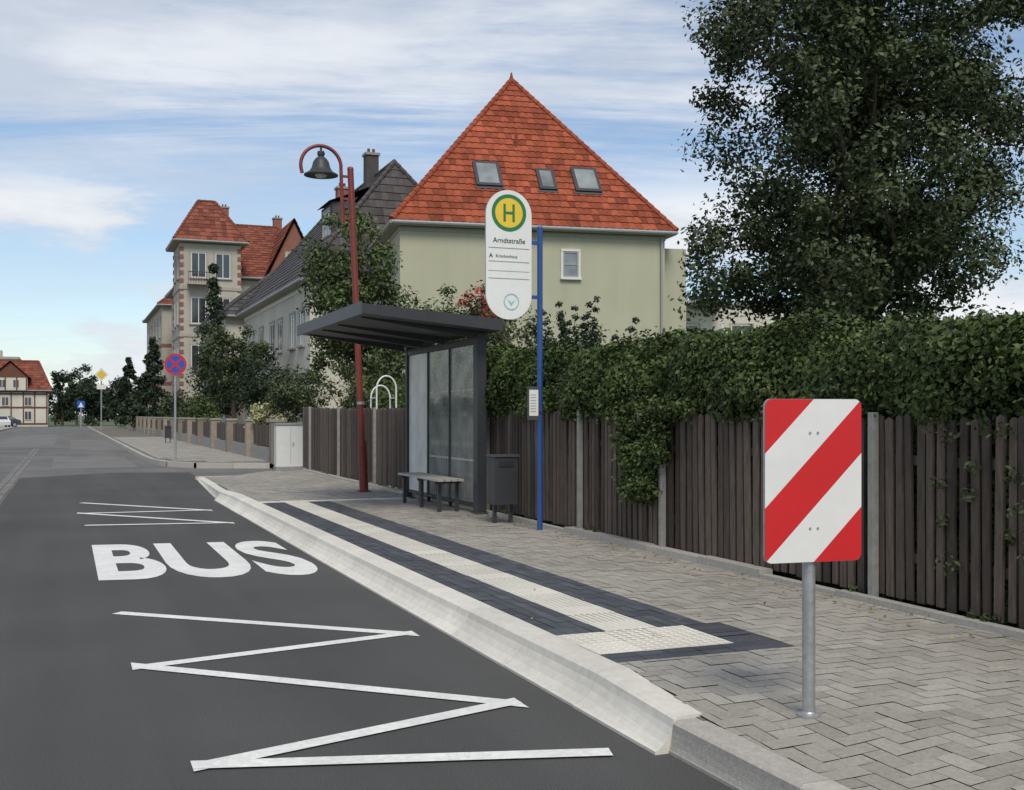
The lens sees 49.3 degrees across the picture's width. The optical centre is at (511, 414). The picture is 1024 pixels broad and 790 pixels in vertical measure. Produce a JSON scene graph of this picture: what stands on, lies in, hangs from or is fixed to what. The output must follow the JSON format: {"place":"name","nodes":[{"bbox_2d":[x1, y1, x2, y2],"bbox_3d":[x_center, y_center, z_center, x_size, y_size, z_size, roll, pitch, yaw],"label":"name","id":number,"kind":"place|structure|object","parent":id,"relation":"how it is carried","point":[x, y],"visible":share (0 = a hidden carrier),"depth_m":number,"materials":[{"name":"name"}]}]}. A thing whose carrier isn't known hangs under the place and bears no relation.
{"place":"outdoors","nodes":[
{"label":"outdoors","id":0,"kind":"place"},
{"bbox_2d":[0,350,20,359],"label":"apartment building","id":1,"kind":"structure","parent":0,"point":[2,357],"depth_m":184.33,"materials":[{"name":"white paint"}]},
{"bbox_2d":[0,427,272,504],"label":"road","id":2,"kind":"structure","parent":0,"point":[38,465],"depth_m":40.09,"materials":[{"name":"grey asphalt"}]},
{"bbox_2d":[0,449,39,500],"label":"cobble gutter","id":3,"kind":"object","parent":2,"relation":"on","point":[14,478],"visible":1,"depth_m":29.09,"materials":[{"name":"grey stone"}]},
{"bbox_2d":[0,435,136,468],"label":"asphalt patch","id":4,"kind":"object","parent":2,"relation":"on","point":[72,462],"visible":1,"depth_m":51.92,"materials":[{"name":"grey asphalt"}]},
{"bbox_2d":[77,401,84,427],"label":"pedestrian crossing sign","id":5,"kind":"object","parent":2,"relation":"on","point":[80,404],"visible":1,"depth_m":137.04,"materials":[{"name":"blue metal"}]},
{"bbox_2d":[87,426,269,479],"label":"kerb","id":6,"kind":"structure","parent":2,"relation":"on","point":[146,458],"depth_m":33.08,"materials":[{"name":"grey concrete"}]},
{"bbox_2d":[15,416,273,468],"bbox_3d":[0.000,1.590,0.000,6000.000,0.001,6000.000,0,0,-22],"label":"ground","id":7,"kind":"structure","parent":0,"point":[72,423],"depth_m":186.63,"materials":[{"name":"soil"}]},
{"bbox_2d":[0,416,10,426],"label":"parked car","id":8,"kind":"object","parent":7,"relation":"on","point":[5,420],"visible":0.91,"depth_m":134.22,"materials":[{"name":"paint"}]},
{"bbox_2d":[7,416,20,426],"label":"parked car","id":9,"kind":"object","parent":7,"relation":"on","point":[14,422],"visible":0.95,"depth_m":143.78,"materials":[{"name":"paint"}]},
{"bbox_2d":[0,377,48,426],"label":"walls","id":10,"kind":"structure","parent":7,"relation":"on","point":[16,408],"depth_m":149.76,"materials":[{"name":"white paint"}]},
{"bbox_2d":[0,361,30,377],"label":"gable","id":11,"kind":"structure","parent":10,"relation":"on","point":[9,369],"depth_m":148.70,"materials":[{"name":"tile"}]},
{"bbox_2d":[0,379,31,419],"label":"windows","id":12,"kind":"structure","parent":10,"relation":"attached to","point":[27,402],"depth_m":149.06,"materials":[{"name":"white glass"}]},
{"bbox_2d":[0,361,50,389],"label":"roof","id":13,"kind":"structure","parent":10,"relation":"on","point":[37,380],"depth_m":152.34,"materials":[{"name":"tile"}]},
{"bbox_2d":[0,360,52,390],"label":"ridge tiles","id":14,"kind":"object","parent":13,"relation":"attached to","point":[40,366],"visible":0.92,"depth_m":153.42,"materials":[{"name":"red tile"}]},
{"bbox_2d":[0,390,52,392],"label":"eaves and gutter","id":15,"kind":"object","parent":10,"relation":"on","point":[50,391],"visible":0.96,"depth_m":149.63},
{"bbox_2d":[49,392,117,421],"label":"tree line","id":16,"kind":"object","parent":7,"relation":"on","point":[55,414],"depth_m":266.11,"materials":[{"name":"green plant"}]},
{"bbox_2d":[49,363,145,425],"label":"distant trees","id":17,"kind":"object","parent":7,"relation":"on","point":[87,391],"visible":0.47,"depth_m":163.27,"materials":[{"name":"green plant"}]},
{"bbox_2d":[164,199,303,433],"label":"corner villa","id":18,"kind":"object","parent":7,"relation":"on","point":[243,257],"visible":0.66,"depth_m":85.53,"materials":[{"name":"paint"}]},
{"bbox_2d":[171,250,231,371],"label":"windows","id":19,"kind":"structure","parent":18,"relation":"in","point":[198,260],"depth_m":84.83,"materials":[{"name":"glass"}]},
{"bbox_2d":[89,426,270,462],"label":"pavement","id":20,"kind":"structure","parent":0,"point":[155,447],"depth_m":45.51,"materials":[{"name":"grey concrete"}]},
{"bbox_2d":[94,368,107,430],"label":"priority road sign","id":21,"kind":"object","parent":20,"relation":"on","point":[101,374],"visible":0.98,"depth_m":99.18,"materials":[{"name":"grey metal"}]},
{"bbox_2d":[164,426,170,442],"bbox_3d":[-17.454,0.983,56.563,0.350,0.895,0.290,0,0,-22],"label":"litter bin","id":22,"kind":"object","parent":20,"relation":"on","point":[167,431],"visible":0.98,"depth_m":56.45,"materials":[{"name":"metal"}]},
{"bbox_2d":[164,354,186,460],"bbox_3d":[-10.383,-0.230,34.386,0.660,3.320,0.102,0,0,-22],"label":"no stopping sign","id":23,"kind":"object","parent":20,"relation":"on","point":[175,364],"visible":0.98,"depth_m":34.37,"materials":[{"name":"grey metal"}]},
{"bbox_2d":[272,467,325,472],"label":"driveway","id":24,"kind":"structure","parent":0,"point":[308,469],"depth_m":30.94,"materials":[{"name":"concrete"}]},
{"bbox_2d":[273,423,305,470],"bbox_3d":[-6.248,0.890,31.320,0.860,1.340,0.420,0,0,-22],"label":"utility cabinet","id":25,"kind":"object","parent":24,"relation":"on","point":[288,446],"visible":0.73,"depth_m":31.14,"materials":[{"name":"metal"}]},
{"bbox_2d":[0,472,732,789],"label":"asphalt lane","id":26,"kind":"structure","parent":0,"point":[84,705],"depth_m":6.60,"materials":[{"name":"grey asphalt"}]},
{"bbox_2d":[77,503,234,525],"bbox_3d":[-5.846,1.554,17.860,2.082,0.004,4.966,0,0,-22],"label":"zigzag marking","id":27,"kind":"object","parent":26,"relation":"on","point":[152,517],"visible":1,"depth_m":17.23,"materials":[{"name":"paint"}]},
{"bbox_2d":[92,541,317,579],"bbox_3d":[-3.412,1.556,12.152,2.120,0.001,3.425,0,0,-22],"label":"bus lettering","id":28,"kind":"object","parent":26,"relation":"on","point":[106,560],"visible":1,"depth_m":11.76,"materials":[{"name":"paint"}]},
{"bbox_2d":[197,477,225,498],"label":"kerb","id":29,"kind":"structure","parent":26,"relation":"on","point":[213,489],"depth_m":22.75,"materials":[{"name":"grey concrete"}]},
{"bbox_2d":[113,611,612,770],"bbox_3d":[-1.337,1.553,6.950,2.012,0.006,4.808,0,0,-22],"label":"zigzag marking","id":30,"kind":"object","parent":26,"relation":"on","point":[247,759],"visible":1,"depth_m":5.64,"materials":[{"name":"paint"}]},
{"bbox_2d":[214,490,701,754],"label":"boarding kerb","id":31,"kind":"structure","parent":26,"relation":"on","point":[632,706],"depth_m":7.13,"materials":[{"name":"grey concrete"}]},
{"bbox_2d":[669,718,850,789],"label":"kerb","id":32,"kind":"structure","parent":26,"relation":"on","point":[733,761],"depth_m":4.69,"materials":[{"name":"grey concrete"}]},
{"bbox_2d":[119,426,841,589],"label":"garden lawn","id":33,"kind":"structure","parent":0,"point":[387,486],"depth_m":23.09,"materials":[{"name":"green plant"}]},
{"bbox_2d":[103,357,147,426],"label":"spruce tree","id":34,"kind":"object","parent":33,"relation":"on","point":[125,399],"visible":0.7,"depth_m":120.38,"materials":[{"name":"green plant"}]},
{"bbox_2d":[128,336,155,415],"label":"spruce tree","id":35,"kind":"object","parent":33,"relation":"on","point":[150,389],"visible":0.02,"depth_m":112.28,"materials":[{"name":"green plant"}]},
{"bbox_2d":[122,337,171,427],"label":"spruce tree","id":36,"kind":"object","parent":33,"relation":"on","point":[144,379],"visible":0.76,"depth_m":98.74,"materials":[{"name":"green plant"}]},
{"bbox_2d":[147,306,171,406],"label":"walls","id":37,"kind":"structure","parent":33,"relation":"on","point":[164,342],"depth_m":105.51,"materials":[{"name":"paint"}]},
{"bbox_2d":[147,316,160,407],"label":"windows","id":38,"kind":"structure","parent":37,"relation":"attached to","point":[157,338],"depth_m":111.13,"materials":[{"name":"glass"}]},
{"bbox_2d":[142,304,171,322],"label":"eaves and gutter","id":39,"kind":"object","parent":37,"relation":"on","point":[156,308],"visible":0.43,"depth_m":110.96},
{"bbox_2d":[147,299,171,315],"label":"roof","id":40,"kind":"structure","parent":37,"relation":"on","point":[167,301],"depth_m":105.26,"materials":[{"name":"tile"}]},
{"bbox_2d":[156,389,188,420],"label":"shrub","id":41,"kind":"object","parent":33,"relation":"on","point":[167,409],"visible":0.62,"depth_m":75.85,"materials":[{"name":"green plant"}]},
{"bbox_2d":[177,393,223,422],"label":"shrub","id":42,"kind":"object","parent":33,"relation":"on","point":[198,408],"visible":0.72,"depth_m":59.80,"materials":[{"name":"green plant"}]},
{"bbox_2d":[126,416,284,463],"bbox_3d":[-23.260,0.795,73.880,0.420,1.330,87.730,0,0,-22],"label":"garden fence","id":43,"kind":"object","parent":33,"relation":"on","point":[232,432],"visible":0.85,"depth_m":44.89,"materials":[{"name":"stone"}]},
{"bbox_2d":[178,262,244,416],"bbox_3d":[-17.229,-3.592,64.030,3.798,10.338,3.663,0,0,-22],"label":"spruce tree","id":44,"kind":"object","parent":33,"relation":"on","point":[215,302],"visible":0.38,"depth_m":63.89,"materials":[{"name":"green plant"}]},
{"bbox_2d":[201,318,244,439],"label":"walls","id":45,"kind":"structure","parent":33,"relation":"on","point":[232,325],"depth_m":66.67,"materials":[{"name":"white paint"}]},
{"bbox_2d":[193,314,234,332],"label":"eaves and gutter","id":46,"kind":"object","parent":45,"relation":"on","point":[227,316],"visible":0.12,"depth_m":66.33,"materials":[{"name":"metal"}]},
{"bbox_2d":[196,284,260,328],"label":"roof","id":47,"kind":"structure","parent":46,"relation":"on","point":[233,309],"depth_m":67.08,"materials":[{"name":"stone"}]},
{"bbox_2d":[193,269,274,330],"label":"ridge tiles","id":48,"kind":"object","parent":47,"relation":"on","point":[243,294],"visible":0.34,"depth_m":68.80,"materials":[{"name":"stone"}]},
{"bbox_2d":[186,319,278,420],"bbox_3d":[-12.605,-1.456,50.825,4.149,5.849,4.884,0,0,-22],"label":"broadleaf tree","id":49,"kind":"object","parent":33,"relation":"on","point":[218,370],"visible":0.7,"depth_m":50.18,"materials":[{"name":"green plant"}]},
{"bbox_2d":[230,354,292,446],"bbox_3d":[-9.945,-0.504,44.855,2.563,3.950,4.268,0,0,-22],"label":"broadleaf tree","id":50,"kind":"object","parent":33,"relation":"on","point":[250,390],"visible":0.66,"depth_m":44.12,"materials":[{"name":"green plant"}]},
{"bbox_2d":[243,402,290,446],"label":"hydrangea shrub","id":51,"kind":"object","parent":33,"relation":"on","point":[254,418],"visible":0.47,"depth_m":37.09,"materials":[{"name":"yellow plant"}]},
{"bbox_2d":[250,363,330,422],"bbox_3d":[-7.157,-0.100,36.835,2.368,3.248,3.901,0,0,-46],"label":"shrub","id":52,"kind":"object","parent":33,"relation":"on","point":[297,398],"visible":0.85,"depth_m":36.48,"materials":[{"name":"green plant"}]},
{"bbox_2d":[244,283,376,422],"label":"walls","id":53,"kind":"structure","parent":33,"relation":"on","point":[285,306],"depth_m":50.74,"materials":[{"name":"white paint"}]},
{"bbox_2d":[235,277,316,317],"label":"eaves and gutter","id":54,"kind":"object","parent":53,"relation":"on","point":[279,294],"visible":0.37,"depth_m":53.60,"materials":[{"name":"metal"}]},
{"bbox_2d":[236,165,415,314],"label":"roof","id":55,"kind":"structure","parent":54,"relation":"on","point":[395,187],"depth_m":50.04,"materials":[{"name":"tile"}]},
{"bbox_2d":[235,159,417,314],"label":"ridge tiles","id":56,"kind":"object","parent":55,"relation":"attached to","point":[386,169],"visible":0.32,"depth_m":50.36,"materials":[{"name":"tile"}]},
{"bbox_2d":[334,183,347,197],"bbox_3d":[-9.153,-10.965,60.099,0.720,3.050,0.720,0,0,-22],"label":"chimney","id":57,"kind":"object","parent":55,"relation":"on","point":[337,190],"visible":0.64,"depth_m":59.84,"materials":[{"name":"red brick"}]},
{"bbox_2d":[318,186,370,239],"bbox_3d":[-7.556,-9.040,51.798,2.500,3.200,2.800,0,0,-22],"label":"dormer","id":58,"kind":"object","parent":55,"relation":"on","point":[332,205],"visible":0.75,"depth_m":50.85,"materials":[{"name":"stone"}]},
{"bbox_2d":[362,148,379,188],"bbox_3d":[-6.777,-11.115,53.618,0.720,3.350,0.720,0,0,-22],"label":"chimney","id":59,"kind":"object","parent":55,"relation":"on","point":[370,164],"visible":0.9,"depth_m":53.35,"materials":[{"name":"stone"}]},
{"bbox_2d":[249,308,335,415],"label":"windows","id":60,"kind":"structure","parent":53,"relation":"attached to","point":[292,331],"depth_m":53.02,"materials":[{"name":"glass"}]},
{"bbox_2d":[291,205,417,400],"bbox_3d":[-3.872,-1.975,29.492,3.828,6.883,3.575,0,0,-22],"label":"broadleaf tree","id":61,"kind":"object","parent":33,"relation":"on","point":[372,289],"visible":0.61,"depth_m":28.87,"materials":[{"name":"green plant"}]},
{"bbox_2d":[313,353,402,408],"bbox_3d":[-4.487,-0.275,34.121,2.969,3.601,2.954,0,0,43],"label":"shrub","id":62,"kind":"object","parent":33,"relation":"on","point":[346,371],"visible":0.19,"depth_m":33.66,"materials":[{"name":"green plant"}]},
{"bbox_2d":[346,348,404,409],"bbox_3d":[-2.105,-0.030,25.506,2.912,3.125,6.464,0,0,-22],"label":"shrub","id":63,"kind":"object","parent":33,"relation":"on","point":[383,396],"visible":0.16,"depth_m":25.19,"materials":[{"name":"green plant"}]},
{"bbox_2d":[370,375,396,487],"bbox_3d":[-2.590,0.332,22.470,0.434,2.257,0.484,0,0,-22],"label":"garden trellis","id":64,"kind":"object","parent":33,"relation":"on","point":[376,388],"visible":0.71,"depth_m":22.32,"materials":[{"name":"white metal"}]},
{"bbox_2d":[392,283,531,380],"bbox_3d":[-1.415,-0.897,28.333,3.687,4.834,3.531,0,0,17],"label":"shrub","id":65,"kind":"object","parent":33,"relation":"on","point":[445,290],"visible":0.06,"depth_m":28.18,"materials":[{"name":"green plant"}]},
{"bbox_2d":[436,280,519,358],"bbox_3d":[-0.843,-0.827,26.087,2.428,4.692,2.782,0,0,-33],"label":"flowering shrub","id":66,"kind":"object","parent":33,"relation":"on","point":[482,291],"visible":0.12,"depth_m":25.37,"materials":[{"name":"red plant"}]},
{"bbox_2d":[438,297,560,357],"bbox_3d":[-0.565,-0.479,24.060,3.319,4.009,2.933,0,0,39],"label":"shrub","id":67,"kind":"object","parent":33,"relation":"on","point":[476,310],"visible":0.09,"depth_m":23.55,"materials":[{"name":"green plant"}]},
{"bbox_2d":[377,230,664,405],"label":"walls","id":68,"kind":"structure","parent":33,"relation":"on","point":[621,278],"depth_m":42.84,"materials":[{"name":"beige paint"}]},
{"bbox_2d":[380,249,584,370],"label":"windows","id":69,"kind":"structure","parent":68,"relation":"attached to","point":[570,264],"depth_m":42.86,"materials":[{"name":"white glass"}]},
{"bbox_2d":[379,72,665,333],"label":"cornice and downpipe","id":70,"kind":"structure","parent":68,"relation":"attached to","point":[534,233],"depth_m":42.95,"materials":[{"name":"metal"}]},
{"bbox_2d":[367,219,677,251],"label":"eaves and gutter","id":71,"kind":"object","parent":70,"relation":"on","point":[391,226],"visible":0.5,"depth_m":42.44,"materials":[{"name":"paint"}]},
{"bbox_2d":[367,83,676,248],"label":"roof","id":72,"kind":"structure","parent":71,"relation":"on","point":[448,191],"depth_m":43.83,"materials":[{"name":"red tile"}]},
{"bbox_2d":[389,78,678,230],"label":"ridge tiles","id":73,"kind":"object","parent":72,"relation":"attached to","point":[432,170],"visible":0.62,"depth_m":44.78,"materials":[{"name":"red tile"}]},
{"bbox_2d":[472,160,603,194],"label":"skylights","id":74,"kind":"object","parent":72,"relation":"on","point":[487,175],"visible":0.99,"depth_m":43.76,"materials":[{"name":"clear glass"}]},
{"bbox_2d":[521,296,639,348],"bbox_3d":[1.393,-0.402,21.935,2.380,3.835,1.871,0,0,24],"label":"conifer shrub","id":75,"kind":"object","parent":33,"relation":"on","point":[562,324],"visible":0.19,"depth_m":21.59,"materials":[{"name":"green plant"}]},
{"bbox_2d":[587,322,664,344],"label":"shrub","id":76,"kind":"object","parent":33,"relation":"on","point":[601,333],"visible":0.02,"depth_m":27.20,"materials":[{"name":"green plant"}]},
{"bbox_2d":[303,407,1023,628],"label":"wooden fence","id":77,"kind":"object","parent":33,"relation":"on","point":[330,439],"visible":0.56,"depth_m":10.10,"materials":[{"name":"brown wood"}]},
{"bbox_2d":[608,391,686,508],"bbox_3d":[1.361,0.368,11.424,0.491,1.227,1.251,0,0,-22],"label":"climbing plant","id":78,"kind":"object","parent":77,"relation":"attached to","point":[643,458],"visible":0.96,"depth_m":11.35,"materials":[{"name":"green plant"}]},
{"bbox_2d":[917,412,1023,577],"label":"climbing plant","id":79,"kind":"object","parent":77,"relation":"attached to","point":[1008,536],"visible":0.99,"depth_m":7.38,"materials":[{"name":"green plant"}]},
{"bbox_2d":[665,248,685,337],"bbox_3d":[5.417,-2.540,48.606,1.140,8.200,8.400,0,0,-14],"label":"side annex","id":80,"kind":"object","parent":33,"relation":"on","point":[674,272],"visible":0.07,"depth_m":44.55,"materials":[{"name":"beige paint"}]},
{"bbox_2d":[430,296,1023,629],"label":"hedge","id":81,"kind":"object","parent":33,"relation":"on","point":[947,369],"visible":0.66,"depth_m":9.49,"materials":[{"name":"green plant"}]},
{"bbox_2d":[686,300,827,332],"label":"walls","id":82,"kind":"structure","parent":33,"relation":"on","point":[708,324],"depth_m":78.38,"materials":[{"name":"white paint"}]},
{"bbox_2d":[686,302,722,332],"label":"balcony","id":83,"kind":"structure","parent":82,"relation":"attached to","point":[709,305],"depth_m":76.47,"materials":[{"name":"white"}]},
{"bbox_2d":[686,323,822,334],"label":"windows","id":84,"kind":"structure","parent":82,"relation":"attached to","point":[736,325],"depth_m":78.36,"materials":[{"name":"glass"}]},
{"bbox_2d":[668,0,1023,343],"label":"broadleaf tree","id":85,"kind":"object","parent":33,"relation":"on","point":[847,122],"visible":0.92,"depth_m":19.44,"materials":[{"name":"green plant"}]},
{"bbox_2d":[0,0,1023,415],"label":"sky","id":86,"kind":"structure","parent":0,"point":[117,117],"materials":[{"name":"blue"}]},
{"bbox_2d":[205,470,1023,789],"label":"pavement","id":87,"kind":"structure","parent":0,"point":[919,702],"depth_m":6.86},
{"bbox_2d":[299,144,371,492],"bbox_3d":[-3.152,-1.694,19.849,1.280,6.213,0.600,0,0,-22],"label":"street lamp","id":88,"kind":"object","parent":87,"relation":"on","point":[320,168],"visible":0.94,"depth_m":19.93,"materials":[{"name":"red metal"}]},
{"bbox_2d":[297,301,502,514],"bbox_3d":[-1.843,-0.045,16.845,1.990,2.870,4.270,0,0,-22],"label":"bus shelter","id":89,"kind":"object","parent":87,"relation":"on","point":[386,327],"visible":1,"depth_m":16.47,"materials":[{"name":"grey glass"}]},
{"bbox_2d":[486,454,518,522],"bbox_3d":[-0.120,0.953,14.276,0.350,0.895,0.290,0,0,-22],"label":"litter bin","id":90,"kind":"object","parent":87,"relation":"on","point":[502,479],"visible":0.99,"depth_m":14.17,"materials":[{"name":"metal"}]},
{"bbox_2d":[485,190,542,529],"bbox_3d":[0.032,-0.625,13.238,0.741,4.070,0.113,0,0,-22],"label":"bus stop sign","id":91,"kind":"object","parent":87,"relation":"on","point":[509,242],"visible":1,"depth_m":13.23,"materials":[{"name":"white metal"}]},
{"bbox_2d":[302,469,1023,639],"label":"edging stones","id":92,"kind":"object","parent":87,"relation":"on","point":[764,573],"visible":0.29,"depth_m":9.66,"materials":[{"name":"grey concrete"}]},
{"bbox_2d":[433,494,999,623],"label":"weeds","id":93,"kind":"object","parent":92,"relation":"on","point":[971,614],"visible":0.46,"depth_m":7.36,"materials":[{"name":"green plant"}]},
{"bbox_2d":[763,399,860,719],"bbox_3d":[1.379,0.678,5.183,0.502,1.504,0.110,0,0,-16],"label":"striped marker sign","id":94,"kind":"object","parent":87,"relation":"on","point":[811,482],"visible":0.98,"depth_m":5.14,"materials":[{"name":"red metal"}]}
]}

